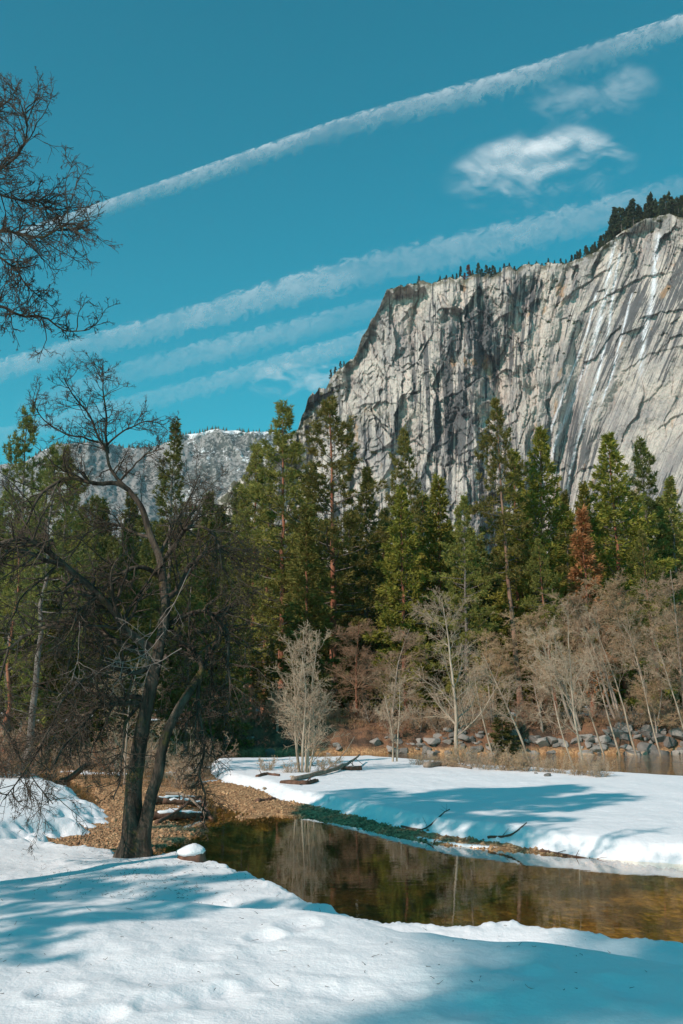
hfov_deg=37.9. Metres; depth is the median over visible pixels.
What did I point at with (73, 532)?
conifer tree
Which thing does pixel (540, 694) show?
leafless tree
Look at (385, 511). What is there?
conifer tree
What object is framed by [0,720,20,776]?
bare shrub
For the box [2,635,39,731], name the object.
young conifer
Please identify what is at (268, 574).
conifer tree
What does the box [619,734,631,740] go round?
boulder
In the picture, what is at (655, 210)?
rim conifer
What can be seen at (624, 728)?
boulder
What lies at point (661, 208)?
rim conifer
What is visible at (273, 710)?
bare shrub
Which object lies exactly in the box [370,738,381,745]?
boulder
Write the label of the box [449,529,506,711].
conifer tree
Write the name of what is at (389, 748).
boulder
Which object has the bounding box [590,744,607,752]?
boulder
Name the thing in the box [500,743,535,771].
bare shrub
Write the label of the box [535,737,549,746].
boulder
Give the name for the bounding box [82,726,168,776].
bare shrub
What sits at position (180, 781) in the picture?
bare shrub
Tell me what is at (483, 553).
conifer tree
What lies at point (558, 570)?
conifer tree
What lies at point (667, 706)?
bare shrub
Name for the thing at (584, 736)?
boulder
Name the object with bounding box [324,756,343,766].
bare shrub
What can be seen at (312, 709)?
bare shrub
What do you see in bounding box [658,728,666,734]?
boulder
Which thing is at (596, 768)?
bare shrub
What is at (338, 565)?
conifer tree
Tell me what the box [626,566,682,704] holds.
leafless tree
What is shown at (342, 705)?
conifer tree
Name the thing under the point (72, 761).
bare shrub
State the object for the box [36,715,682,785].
dry grass
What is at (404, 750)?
boulder
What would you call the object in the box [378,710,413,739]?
bare shrub
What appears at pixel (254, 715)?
bare shrub
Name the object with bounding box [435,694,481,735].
bare shrub
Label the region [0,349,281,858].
oak tree
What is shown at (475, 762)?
bare shrub
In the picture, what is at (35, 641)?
young conifer
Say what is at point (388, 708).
bare shrub
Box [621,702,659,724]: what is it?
bare shrub
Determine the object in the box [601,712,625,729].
bare shrub
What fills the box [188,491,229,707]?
conifer tree
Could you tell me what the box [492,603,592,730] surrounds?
leafless tree
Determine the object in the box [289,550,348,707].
conifer tree
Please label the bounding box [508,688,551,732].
bare shrub
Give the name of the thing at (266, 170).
sky
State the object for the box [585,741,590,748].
boulder
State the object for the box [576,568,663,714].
leafless tree
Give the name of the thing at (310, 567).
conifer tree
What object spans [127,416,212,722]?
fir tree
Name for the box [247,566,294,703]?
conifer tree
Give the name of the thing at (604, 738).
boulder
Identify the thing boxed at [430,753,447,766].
bare shrub
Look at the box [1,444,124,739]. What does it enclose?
pine tree
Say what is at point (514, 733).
boulder
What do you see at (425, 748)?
boulder
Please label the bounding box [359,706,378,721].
bare shrub
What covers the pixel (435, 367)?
cliff
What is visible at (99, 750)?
bare shrub
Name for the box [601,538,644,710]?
conifer tree
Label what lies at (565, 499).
fir tree
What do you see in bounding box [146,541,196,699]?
conifer tree
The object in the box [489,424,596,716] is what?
cedar tree
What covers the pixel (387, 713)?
alder sapling
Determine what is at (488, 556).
conifer tree
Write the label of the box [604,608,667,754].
leaning tree
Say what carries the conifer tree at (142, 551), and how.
on the ground at (655, 914)
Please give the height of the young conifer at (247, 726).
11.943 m
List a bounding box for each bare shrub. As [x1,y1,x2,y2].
[0,706,33,772]
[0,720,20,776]
[0,729,53,777]
[6,720,42,759]
[17,745,72,779]
[36,727,90,765]
[49,746,90,765]
[60,741,102,770]
[66,736,121,763]
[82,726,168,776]
[90,731,132,771]
[102,728,160,769]
[131,725,195,763]
[148,739,174,759]
[160,751,221,788]
[169,743,217,778]
[172,760,210,783]
[178,733,238,760]
[233,709,253,724]
[245,705,264,721]
[248,687,286,721]
[258,755,278,770]
[264,695,292,721]
[272,709,294,722]
[280,758,300,772]
[292,695,324,720]
[309,755,335,770]
[316,703,339,722]
[319,700,346,721]
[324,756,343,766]
[334,694,372,721]
[350,691,397,725]
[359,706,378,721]
[364,698,406,720]
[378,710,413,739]
[400,700,437,730]
[409,748,428,764]
[413,706,438,722]
[420,706,454,732]
[425,755,438,761]
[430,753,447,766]
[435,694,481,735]
[435,695,483,719]
[442,739,483,766]
[442,750,463,766]
[465,756,483,767]
[466,737,503,770]
[469,692,498,721]
[485,748,518,770]
[495,751,523,770]
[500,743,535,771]
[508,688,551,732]
[510,716,529,732]
[510,745,545,771]
[528,700,555,718]
[531,755,554,771]
[538,714,572,734]
[540,748,571,773]
[542,699,568,721]
[559,703,584,721]
[567,755,590,772]
[569,760,586,775]
[574,703,606,721]
[579,750,615,775]
[587,758,615,776]
[593,702,613,721]
[598,698,648,727]
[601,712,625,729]
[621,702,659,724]
[636,694,676,718]
[643,695,682,717]
[657,706,682,727]
[665,703,682,724]
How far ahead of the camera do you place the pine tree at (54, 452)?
35.55 m
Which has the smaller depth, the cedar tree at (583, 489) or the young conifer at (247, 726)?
the young conifer at (247, 726)
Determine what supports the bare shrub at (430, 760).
on the snow
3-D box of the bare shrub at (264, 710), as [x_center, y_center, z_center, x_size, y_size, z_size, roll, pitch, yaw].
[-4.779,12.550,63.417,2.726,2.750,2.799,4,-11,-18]
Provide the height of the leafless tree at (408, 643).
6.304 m
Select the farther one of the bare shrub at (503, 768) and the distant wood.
the distant wood
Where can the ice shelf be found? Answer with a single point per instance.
(460, 844)
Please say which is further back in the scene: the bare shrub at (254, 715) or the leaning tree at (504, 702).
the bare shrub at (254, 715)
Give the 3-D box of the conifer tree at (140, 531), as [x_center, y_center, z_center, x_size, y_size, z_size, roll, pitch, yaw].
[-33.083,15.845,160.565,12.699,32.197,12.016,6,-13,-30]
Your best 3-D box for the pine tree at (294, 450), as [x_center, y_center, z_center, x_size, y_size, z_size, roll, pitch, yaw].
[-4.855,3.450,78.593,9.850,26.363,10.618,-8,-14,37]
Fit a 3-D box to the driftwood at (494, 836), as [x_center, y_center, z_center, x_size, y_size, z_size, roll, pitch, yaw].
[3.539,6.830,21.228,0.868,0.408,0.237,-2,-11,10]
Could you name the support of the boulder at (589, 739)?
on the boulder
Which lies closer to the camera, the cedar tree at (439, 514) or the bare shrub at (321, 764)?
the bare shrub at (321, 764)
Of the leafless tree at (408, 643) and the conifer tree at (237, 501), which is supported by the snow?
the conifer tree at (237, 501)
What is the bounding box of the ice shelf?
[416,837,489,847]
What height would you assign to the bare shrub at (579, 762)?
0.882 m
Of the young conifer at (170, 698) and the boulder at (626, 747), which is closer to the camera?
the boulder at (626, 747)
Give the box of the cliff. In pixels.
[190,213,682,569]
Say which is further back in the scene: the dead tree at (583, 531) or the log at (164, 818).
the dead tree at (583, 531)
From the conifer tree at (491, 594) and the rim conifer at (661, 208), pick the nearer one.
the conifer tree at (491, 594)
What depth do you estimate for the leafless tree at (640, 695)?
60.10 m
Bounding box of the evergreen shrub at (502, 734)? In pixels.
[485,700,520,753]
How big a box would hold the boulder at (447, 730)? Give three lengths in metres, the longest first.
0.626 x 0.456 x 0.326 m
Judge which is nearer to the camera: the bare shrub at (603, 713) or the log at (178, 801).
the log at (178, 801)
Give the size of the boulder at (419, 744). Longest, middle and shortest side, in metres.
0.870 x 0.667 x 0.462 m
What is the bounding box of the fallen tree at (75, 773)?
[17,763,89,781]
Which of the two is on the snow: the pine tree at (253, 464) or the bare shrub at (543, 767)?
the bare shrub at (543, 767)
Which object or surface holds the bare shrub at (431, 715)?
on the ground at (655, 914)
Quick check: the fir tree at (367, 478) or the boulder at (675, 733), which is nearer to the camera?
the boulder at (675, 733)
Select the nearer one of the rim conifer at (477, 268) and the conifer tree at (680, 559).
the conifer tree at (680, 559)
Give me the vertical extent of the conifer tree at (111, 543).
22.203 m
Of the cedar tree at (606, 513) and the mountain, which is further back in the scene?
the mountain
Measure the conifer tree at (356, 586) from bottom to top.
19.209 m
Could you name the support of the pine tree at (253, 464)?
on the ground at (655, 914)
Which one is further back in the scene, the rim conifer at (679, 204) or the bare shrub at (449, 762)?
the rim conifer at (679, 204)
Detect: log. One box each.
[153,810,209,819]
[154,798,190,823]
[156,795,201,804]
[162,794,206,806]
[165,792,207,816]
[192,796,213,818]
[255,769,279,776]
[255,796,275,801]
[280,774,318,784]
[291,736,361,779]
[340,766,361,769]
[423,756,472,768]
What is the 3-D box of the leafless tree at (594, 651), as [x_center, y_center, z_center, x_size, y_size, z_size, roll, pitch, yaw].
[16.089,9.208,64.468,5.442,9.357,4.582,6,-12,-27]
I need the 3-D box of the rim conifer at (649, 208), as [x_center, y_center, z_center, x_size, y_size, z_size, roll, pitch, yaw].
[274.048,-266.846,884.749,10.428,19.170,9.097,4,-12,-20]
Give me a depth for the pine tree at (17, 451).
48.77 m
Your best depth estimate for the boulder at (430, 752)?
58.46 m
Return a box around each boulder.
[265,748,274,753]
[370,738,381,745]
[386,745,395,752]
[393,738,402,743]
[399,748,407,753]
[415,742,425,747]
[422,746,431,752]
[423,738,440,744]
[427,750,437,753]
[433,733,441,737]
[442,739,451,743]
[443,728,451,731]
[458,733,468,740]
[469,745,482,752]
[511,729,519,735]
[528,735,537,743]
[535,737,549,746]
[546,736,557,744]
[552,742,559,747]
[557,738,568,746]
[570,737,581,743]
[578,750,592,753]
[579,734,592,738]
[585,735,596,742]
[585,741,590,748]
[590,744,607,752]
[595,735,610,743]
[601,740,615,746]
[602,729,609,734]
[608,729,626,736]
[614,722,632,732]
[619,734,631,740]
[620,744,632,750]
[633,734,641,738]
[637,742,656,751]
[638,729,653,739]
[640,724,654,730]
[651,733,667,742]
[651,749,668,753]
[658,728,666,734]
[663,737,676,747]
[668,729,682,739]
[671,750,679,753]
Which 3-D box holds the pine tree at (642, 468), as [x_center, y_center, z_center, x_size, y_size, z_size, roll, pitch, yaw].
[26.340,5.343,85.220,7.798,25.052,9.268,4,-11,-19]
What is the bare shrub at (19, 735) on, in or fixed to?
on the ground at (655, 914)
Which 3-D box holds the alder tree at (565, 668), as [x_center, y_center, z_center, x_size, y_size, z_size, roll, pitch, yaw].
[8.263,6.920,38.772,3.367,6.779,3.951,0,-11,0]
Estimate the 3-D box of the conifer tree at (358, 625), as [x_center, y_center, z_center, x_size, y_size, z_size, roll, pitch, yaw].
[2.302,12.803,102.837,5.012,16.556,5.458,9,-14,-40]
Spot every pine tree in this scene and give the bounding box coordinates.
[0,402,79,737]
[0,519,46,767]
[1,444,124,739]
[7,435,98,777]
[157,547,222,757]
[206,437,293,713]
[229,399,351,709]
[258,394,400,716]
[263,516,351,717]
[374,424,447,714]
[415,492,507,715]
[467,397,534,716]
[520,538,565,716]
[608,435,682,691]
[622,528,669,712]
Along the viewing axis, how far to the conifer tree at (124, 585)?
95.28 m
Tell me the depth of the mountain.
2856.88 m
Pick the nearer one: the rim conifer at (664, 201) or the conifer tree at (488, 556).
the conifer tree at (488, 556)
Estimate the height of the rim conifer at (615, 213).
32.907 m
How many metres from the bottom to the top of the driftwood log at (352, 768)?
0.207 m
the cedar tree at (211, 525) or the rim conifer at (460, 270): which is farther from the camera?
the rim conifer at (460, 270)
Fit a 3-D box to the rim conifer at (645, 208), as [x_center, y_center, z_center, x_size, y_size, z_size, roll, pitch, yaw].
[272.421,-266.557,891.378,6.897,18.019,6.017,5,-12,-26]
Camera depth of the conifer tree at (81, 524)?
125.12 m
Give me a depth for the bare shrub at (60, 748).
47.98 m
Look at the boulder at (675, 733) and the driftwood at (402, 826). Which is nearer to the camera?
the driftwood at (402, 826)
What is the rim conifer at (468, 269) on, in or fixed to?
on the cliff
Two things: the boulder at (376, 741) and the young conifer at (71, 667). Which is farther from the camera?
the boulder at (376, 741)
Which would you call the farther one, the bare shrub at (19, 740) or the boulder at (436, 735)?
the boulder at (436, 735)
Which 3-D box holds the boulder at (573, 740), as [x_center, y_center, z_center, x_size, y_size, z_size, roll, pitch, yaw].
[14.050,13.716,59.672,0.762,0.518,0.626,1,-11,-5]
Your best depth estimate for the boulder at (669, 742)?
59.36 m
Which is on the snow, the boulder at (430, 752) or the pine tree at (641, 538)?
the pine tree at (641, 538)
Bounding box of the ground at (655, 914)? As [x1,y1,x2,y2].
[35,708,682,942]
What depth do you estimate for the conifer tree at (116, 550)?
119.67 m
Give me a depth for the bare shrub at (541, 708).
63.92 m
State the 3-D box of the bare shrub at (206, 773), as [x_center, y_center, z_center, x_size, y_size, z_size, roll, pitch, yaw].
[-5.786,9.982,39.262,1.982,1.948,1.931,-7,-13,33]
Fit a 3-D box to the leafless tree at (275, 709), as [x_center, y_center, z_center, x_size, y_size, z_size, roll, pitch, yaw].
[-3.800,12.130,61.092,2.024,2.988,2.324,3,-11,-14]
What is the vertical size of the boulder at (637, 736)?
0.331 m
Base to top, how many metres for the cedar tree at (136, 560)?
14.002 m
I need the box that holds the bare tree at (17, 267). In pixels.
[0,66,122,468]
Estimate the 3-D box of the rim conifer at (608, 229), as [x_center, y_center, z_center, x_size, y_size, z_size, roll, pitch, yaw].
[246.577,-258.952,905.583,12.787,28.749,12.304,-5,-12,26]
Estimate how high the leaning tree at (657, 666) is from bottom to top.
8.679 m
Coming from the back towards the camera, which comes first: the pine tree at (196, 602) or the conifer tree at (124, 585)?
the conifer tree at (124, 585)
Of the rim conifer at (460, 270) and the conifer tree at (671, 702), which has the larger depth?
the rim conifer at (460, 270)
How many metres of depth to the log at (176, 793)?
27.97 m
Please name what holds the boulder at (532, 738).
on the ground at (655, 914)
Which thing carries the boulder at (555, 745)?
on the ground at (655, 914)
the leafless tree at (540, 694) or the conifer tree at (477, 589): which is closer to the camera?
the leafless tree at (540, 694)
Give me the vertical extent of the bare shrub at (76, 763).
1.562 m
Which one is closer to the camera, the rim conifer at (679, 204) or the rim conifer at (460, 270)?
the rim conifer at (679, 204)
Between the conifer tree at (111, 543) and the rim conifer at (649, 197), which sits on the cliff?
the rim conifer at (649, 197)
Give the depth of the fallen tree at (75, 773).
38.61 m
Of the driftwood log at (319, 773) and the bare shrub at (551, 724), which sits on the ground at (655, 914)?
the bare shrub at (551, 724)
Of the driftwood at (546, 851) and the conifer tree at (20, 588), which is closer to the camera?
the driftwood at (546, 851)
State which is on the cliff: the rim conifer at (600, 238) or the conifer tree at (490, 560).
the rim conifer at (600, 238)
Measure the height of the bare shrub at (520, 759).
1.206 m
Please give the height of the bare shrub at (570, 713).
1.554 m
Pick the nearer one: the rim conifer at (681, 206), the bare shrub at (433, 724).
the bare shrub at (433, 724)
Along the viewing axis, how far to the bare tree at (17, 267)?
11.21 m
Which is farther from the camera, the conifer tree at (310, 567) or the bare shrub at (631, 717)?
the conifer tree at (310, 567)
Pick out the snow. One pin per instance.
(637, 817)
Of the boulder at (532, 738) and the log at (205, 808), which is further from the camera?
the boulder at (532, 738)
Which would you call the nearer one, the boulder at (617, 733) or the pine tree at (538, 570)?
the boulder at (617, 733)
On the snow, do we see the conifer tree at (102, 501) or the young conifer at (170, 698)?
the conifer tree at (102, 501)
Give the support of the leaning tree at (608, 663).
on the ground at (655, 914)
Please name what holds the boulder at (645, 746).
on the ground at (655, 914)
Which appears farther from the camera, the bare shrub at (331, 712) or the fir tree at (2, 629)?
the bare shrub at (331, 712)
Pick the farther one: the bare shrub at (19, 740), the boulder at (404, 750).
the boulder at (404, 750)
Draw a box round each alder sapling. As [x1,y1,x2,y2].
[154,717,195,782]
[373,666,422,761]
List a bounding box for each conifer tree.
[0,575,28,700]
[7,525,53,708]
[41,525,78,705]
[52,513,80,615]
[60,538,118,695]
[70,518,91,586]
[92,497,111,554]
[95,540,140,691]
[96,504,117,646]
[101,533,127,657]
[111,522,139,709]
[114,490,142,572]
[116,538,177,699]
[133,514,147,558]
[139,517,172,709]
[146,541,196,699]
[171,536,192,650]
[176,530,224,695]
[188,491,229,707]
[191,504,239,698]
[213,491,302,712]
[220,571,268,708]
[226,481,262,668]
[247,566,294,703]
[287,496,339,703]
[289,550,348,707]
[319,526,384,710]
[321,520,339,564]
[321,570,351,707]
[335,550,357,706]
[344,574,370,703]
[363,506,405,711]
[381,490,455,713]
[395,545,447,713]
[428,522,481,711]
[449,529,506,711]
[458,569,502,707]
[470,548,501,679]
[475,538,492,615]
[477,520,519,710]
[478,567,535,711]
[488,492,564,708]
[530,572,571,711]
[545,513,570,709]
[582,504,636,711]
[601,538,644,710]
[602,491,678,712]
[637,494,681,706]
[673,504,682,674]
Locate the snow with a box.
[0,706,682,1023]
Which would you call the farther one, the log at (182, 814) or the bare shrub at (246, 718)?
the bare shrub at (246, 718)
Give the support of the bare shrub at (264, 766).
on the snow
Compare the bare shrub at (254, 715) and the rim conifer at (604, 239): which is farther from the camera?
the rim conifer at (604, 239)
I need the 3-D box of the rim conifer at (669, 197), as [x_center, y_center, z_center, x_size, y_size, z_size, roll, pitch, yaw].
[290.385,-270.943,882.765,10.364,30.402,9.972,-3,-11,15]
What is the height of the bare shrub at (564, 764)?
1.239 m
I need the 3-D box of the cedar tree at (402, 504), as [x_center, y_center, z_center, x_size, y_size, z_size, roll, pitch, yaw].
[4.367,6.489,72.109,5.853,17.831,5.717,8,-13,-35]
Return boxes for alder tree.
[262,620,349,772]
[399,586,514,761]
[513,601,605,769]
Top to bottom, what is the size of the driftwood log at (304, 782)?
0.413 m
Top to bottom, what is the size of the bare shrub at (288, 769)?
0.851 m
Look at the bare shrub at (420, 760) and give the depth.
42.23 m
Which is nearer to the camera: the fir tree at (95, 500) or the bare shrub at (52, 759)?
the bare shrub at (52, 759)
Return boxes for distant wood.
[35,426,288,455]
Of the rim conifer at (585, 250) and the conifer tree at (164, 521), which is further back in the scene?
the rim conifer at (585, 250)
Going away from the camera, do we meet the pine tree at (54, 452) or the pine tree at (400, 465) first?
the pine tree at (54, 452)
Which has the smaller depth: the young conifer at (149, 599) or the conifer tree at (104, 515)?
the young conifer at (149, 599)
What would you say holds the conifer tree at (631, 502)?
on the snow
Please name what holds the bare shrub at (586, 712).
on the ground at (655, 914)
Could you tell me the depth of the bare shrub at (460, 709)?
62.38 m
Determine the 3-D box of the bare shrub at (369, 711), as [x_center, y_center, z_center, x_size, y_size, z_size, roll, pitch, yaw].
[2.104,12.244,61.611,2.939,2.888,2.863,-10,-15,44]
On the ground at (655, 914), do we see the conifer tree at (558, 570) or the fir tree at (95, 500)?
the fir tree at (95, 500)
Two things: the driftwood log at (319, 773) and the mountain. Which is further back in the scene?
the mountain
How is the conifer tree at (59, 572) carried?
on the ground at (655, 914)
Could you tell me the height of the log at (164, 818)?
0.538 m
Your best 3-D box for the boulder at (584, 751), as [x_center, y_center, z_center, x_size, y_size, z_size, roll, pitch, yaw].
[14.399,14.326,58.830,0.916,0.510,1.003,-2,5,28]
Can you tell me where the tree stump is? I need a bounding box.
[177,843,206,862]
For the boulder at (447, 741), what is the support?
on the ground at (655, 914)
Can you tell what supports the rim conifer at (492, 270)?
on the cliff
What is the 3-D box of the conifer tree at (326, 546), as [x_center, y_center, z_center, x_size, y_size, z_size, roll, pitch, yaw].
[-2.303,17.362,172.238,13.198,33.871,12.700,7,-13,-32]
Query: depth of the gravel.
24.30 m
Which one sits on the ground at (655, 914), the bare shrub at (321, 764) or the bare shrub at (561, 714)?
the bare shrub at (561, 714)
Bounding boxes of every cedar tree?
[91,530,155,752]
[183,520,244,708]
[363,484,452,717]
[396,472,476,716]
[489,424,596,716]
[559,479,626,710]
[568,430,680,716]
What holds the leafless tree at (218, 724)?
on the ground at (655, 914)
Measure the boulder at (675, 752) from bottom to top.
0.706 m
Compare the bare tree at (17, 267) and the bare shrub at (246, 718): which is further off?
the bare shrub at (246, 718)
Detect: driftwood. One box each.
[400,807,449,829]
[487,822,526,838]
[540,849,602,858]
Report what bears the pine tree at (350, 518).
on the ground at (655, 914)
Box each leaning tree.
[462,660,496,752]
[469,649,531,766]
[566,658,604,754]
[569,625,620,754]
[576,597,636,754]
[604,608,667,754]
[639,617,682,728]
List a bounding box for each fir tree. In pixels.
[0,508,17,729]
[52,494,116,741]
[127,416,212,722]
[328,465,401,716]
[483,448,553,713]
[540,489,603,711]
[636,474,682,713]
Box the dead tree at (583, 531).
[563,504,618,716]
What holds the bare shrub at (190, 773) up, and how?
on the ground at (655, 914)
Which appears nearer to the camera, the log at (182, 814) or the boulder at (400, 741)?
the log at (182, 814)
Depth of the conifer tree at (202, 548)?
103.04 m
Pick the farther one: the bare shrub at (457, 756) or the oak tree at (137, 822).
the bare shrub at (457, 756)
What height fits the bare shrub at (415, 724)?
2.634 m
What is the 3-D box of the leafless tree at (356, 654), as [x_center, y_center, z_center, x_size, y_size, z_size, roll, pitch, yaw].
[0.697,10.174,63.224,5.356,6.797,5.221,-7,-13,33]
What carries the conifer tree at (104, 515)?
on the snow
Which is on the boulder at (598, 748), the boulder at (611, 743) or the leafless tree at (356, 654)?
the boulder at (611, 743)
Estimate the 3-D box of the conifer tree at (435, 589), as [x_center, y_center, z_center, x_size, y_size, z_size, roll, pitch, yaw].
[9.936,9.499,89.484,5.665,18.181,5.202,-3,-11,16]
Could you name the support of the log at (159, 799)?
on the gravel
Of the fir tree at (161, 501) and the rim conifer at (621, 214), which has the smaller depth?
the fir tree at (161, 501)
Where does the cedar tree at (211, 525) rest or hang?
on the ground at (655, 914)
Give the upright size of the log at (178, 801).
0.460 m
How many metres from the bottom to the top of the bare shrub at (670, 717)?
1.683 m
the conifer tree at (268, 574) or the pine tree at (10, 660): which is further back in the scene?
the conifer tree at (268, 574)
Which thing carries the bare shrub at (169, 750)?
on the ground at (655, 914)
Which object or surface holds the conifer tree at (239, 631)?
on the ground at (655, 914)
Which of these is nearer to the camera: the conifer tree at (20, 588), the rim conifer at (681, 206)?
the conifer tree at (20, 588)
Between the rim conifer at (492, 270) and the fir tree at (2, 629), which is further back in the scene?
the rim conifer at (492, 270)
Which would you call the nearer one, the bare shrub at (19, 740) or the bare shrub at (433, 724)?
the bare shrub at (19, 740)
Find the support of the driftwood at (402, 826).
on the snow
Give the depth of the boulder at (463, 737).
59.49 m
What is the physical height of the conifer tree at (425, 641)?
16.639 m
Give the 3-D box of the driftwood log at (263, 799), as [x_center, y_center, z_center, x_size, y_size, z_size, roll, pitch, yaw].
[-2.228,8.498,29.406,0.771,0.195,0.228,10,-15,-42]
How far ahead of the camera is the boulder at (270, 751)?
58.86 m
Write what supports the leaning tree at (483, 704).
on the ground at (655, 914)
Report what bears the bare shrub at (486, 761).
on the ground at (655, 914)
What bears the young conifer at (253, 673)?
on the ground at (655, 914)
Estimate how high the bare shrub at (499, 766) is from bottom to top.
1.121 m
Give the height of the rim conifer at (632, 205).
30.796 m
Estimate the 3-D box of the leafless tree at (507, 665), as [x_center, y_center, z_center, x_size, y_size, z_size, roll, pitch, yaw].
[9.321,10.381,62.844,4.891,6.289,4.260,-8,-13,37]
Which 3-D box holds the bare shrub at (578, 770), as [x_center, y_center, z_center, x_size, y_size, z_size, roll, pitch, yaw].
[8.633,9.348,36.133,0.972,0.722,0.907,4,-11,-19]
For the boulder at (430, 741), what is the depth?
59.48 m
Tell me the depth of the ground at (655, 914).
18.21 m
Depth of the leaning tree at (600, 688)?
59.12 m
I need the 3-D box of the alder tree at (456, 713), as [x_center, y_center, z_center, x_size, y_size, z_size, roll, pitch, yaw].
[5.143,7.239,43.887,4.925,8.053,4.715,3,-11,-15]
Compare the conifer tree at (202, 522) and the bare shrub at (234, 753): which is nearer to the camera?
the bare shrub at (234, 753)
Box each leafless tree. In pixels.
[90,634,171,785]
[187,691,239,745]
[266,687,290,731]
[319,619,402,720]
[349,626,433,723]
[460,628,523,722]
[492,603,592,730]
[512,662,558,731]
[539,582,630,720]
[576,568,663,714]
[624,662,682,732]
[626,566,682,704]
[644,598,682,675]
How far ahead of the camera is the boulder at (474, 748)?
58.87 m
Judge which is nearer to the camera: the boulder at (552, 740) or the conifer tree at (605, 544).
the boulder at (552, 740)
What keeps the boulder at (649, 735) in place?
on the ground at (655, 914)
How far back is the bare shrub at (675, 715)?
61.53 m
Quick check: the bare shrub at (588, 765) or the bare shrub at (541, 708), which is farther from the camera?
the bare shrub at (541, 708)
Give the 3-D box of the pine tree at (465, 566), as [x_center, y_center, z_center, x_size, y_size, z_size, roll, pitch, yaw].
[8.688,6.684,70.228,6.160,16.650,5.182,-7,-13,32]
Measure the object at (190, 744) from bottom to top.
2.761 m
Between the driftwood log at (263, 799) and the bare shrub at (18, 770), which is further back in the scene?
the bare shrub at (18, 770)
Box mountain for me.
[0,429,294,552]
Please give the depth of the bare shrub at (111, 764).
43.16 m
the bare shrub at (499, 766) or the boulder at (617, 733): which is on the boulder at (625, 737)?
the boulder at (617, 733)
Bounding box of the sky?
[0,0,682,463]
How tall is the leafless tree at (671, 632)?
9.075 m
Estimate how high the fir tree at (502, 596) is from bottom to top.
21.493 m
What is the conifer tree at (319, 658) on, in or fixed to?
on the ground at (655, 914)
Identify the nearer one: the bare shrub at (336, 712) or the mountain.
the bare shrub at (336, 712)
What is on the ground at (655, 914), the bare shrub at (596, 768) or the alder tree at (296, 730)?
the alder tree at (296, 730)
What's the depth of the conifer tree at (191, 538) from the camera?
125.48 m
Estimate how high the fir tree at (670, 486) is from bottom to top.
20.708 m
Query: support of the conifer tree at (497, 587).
on the ground at (655, 914)
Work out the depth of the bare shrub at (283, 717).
61.52 m
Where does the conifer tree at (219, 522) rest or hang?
on the ground at (655, 914)
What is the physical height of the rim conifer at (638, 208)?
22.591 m
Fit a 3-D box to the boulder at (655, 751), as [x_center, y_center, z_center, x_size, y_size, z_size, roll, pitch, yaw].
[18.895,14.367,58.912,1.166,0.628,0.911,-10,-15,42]
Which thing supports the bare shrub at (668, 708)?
on the ground at (655, 914)
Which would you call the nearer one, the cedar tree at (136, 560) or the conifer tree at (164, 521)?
the cedar tree at (136, 560)
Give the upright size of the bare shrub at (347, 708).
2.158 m
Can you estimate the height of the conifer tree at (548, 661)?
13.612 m
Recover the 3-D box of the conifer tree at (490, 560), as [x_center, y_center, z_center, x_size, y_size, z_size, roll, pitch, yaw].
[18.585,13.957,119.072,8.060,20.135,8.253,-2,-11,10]
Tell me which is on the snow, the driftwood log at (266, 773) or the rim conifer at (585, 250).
the driftwood log at (266, 773)
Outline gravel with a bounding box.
[46,772,597,858]
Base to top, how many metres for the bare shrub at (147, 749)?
2.324 m
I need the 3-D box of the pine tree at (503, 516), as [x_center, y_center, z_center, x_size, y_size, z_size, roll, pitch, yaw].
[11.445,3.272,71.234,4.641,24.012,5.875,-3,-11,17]
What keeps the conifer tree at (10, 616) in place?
on the ground at (655, 914)
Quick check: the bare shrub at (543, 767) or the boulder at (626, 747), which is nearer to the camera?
the bare shrub at (543, 767)
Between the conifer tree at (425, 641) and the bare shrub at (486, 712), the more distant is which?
the conifer tree at (425, 641)
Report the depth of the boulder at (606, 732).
60.31 m
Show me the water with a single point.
(285, 847)
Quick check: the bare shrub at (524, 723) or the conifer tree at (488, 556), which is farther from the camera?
the conifer tree at (488, 556)
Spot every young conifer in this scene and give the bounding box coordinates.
[0,538,76,758]
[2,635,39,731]
[25,574,119,765]
[106,580,183,752]
[156,656,178,717]
[200,563,255,753]
[231,609,265,711]
[260,638,282,716]
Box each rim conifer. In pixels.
[459,266,462,276]
[466,264,470,276]
[475,262,480,273]
[490,265,496,275]
[583,245,588,256]
[597,235,603,248]
[601,234,606,244]
[607,206,620,239]
[607,216,617,241]
[614,207,626,235]
[624,198,638,226]
[635,204,643,222]
[642,205,646,218]
[643,201,653,218]
[644,191,655,217]
[652,201,659,217]
[657,198,665,215]
[661,194,672,213]
[666,191,672,213]
[674,197,682,216]
[678,199,682,217]
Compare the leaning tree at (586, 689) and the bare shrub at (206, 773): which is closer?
the bare shrub at (206, 773)
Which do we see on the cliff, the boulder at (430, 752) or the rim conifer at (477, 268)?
the rim conifer at (477, 268)
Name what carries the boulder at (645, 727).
on the ground at (655, 914)
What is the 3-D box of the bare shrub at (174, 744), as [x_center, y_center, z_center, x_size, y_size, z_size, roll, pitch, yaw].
[-8.956,11.974,49.693,3.318,3.261,3.232,-10,-15,42]
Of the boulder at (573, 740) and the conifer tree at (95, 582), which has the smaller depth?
the boulder at (573, 740)
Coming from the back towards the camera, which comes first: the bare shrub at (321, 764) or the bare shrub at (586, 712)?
the bare shrub at (586, 712)
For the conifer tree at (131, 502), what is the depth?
147.35 m
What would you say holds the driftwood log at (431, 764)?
on the snow
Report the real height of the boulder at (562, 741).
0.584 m

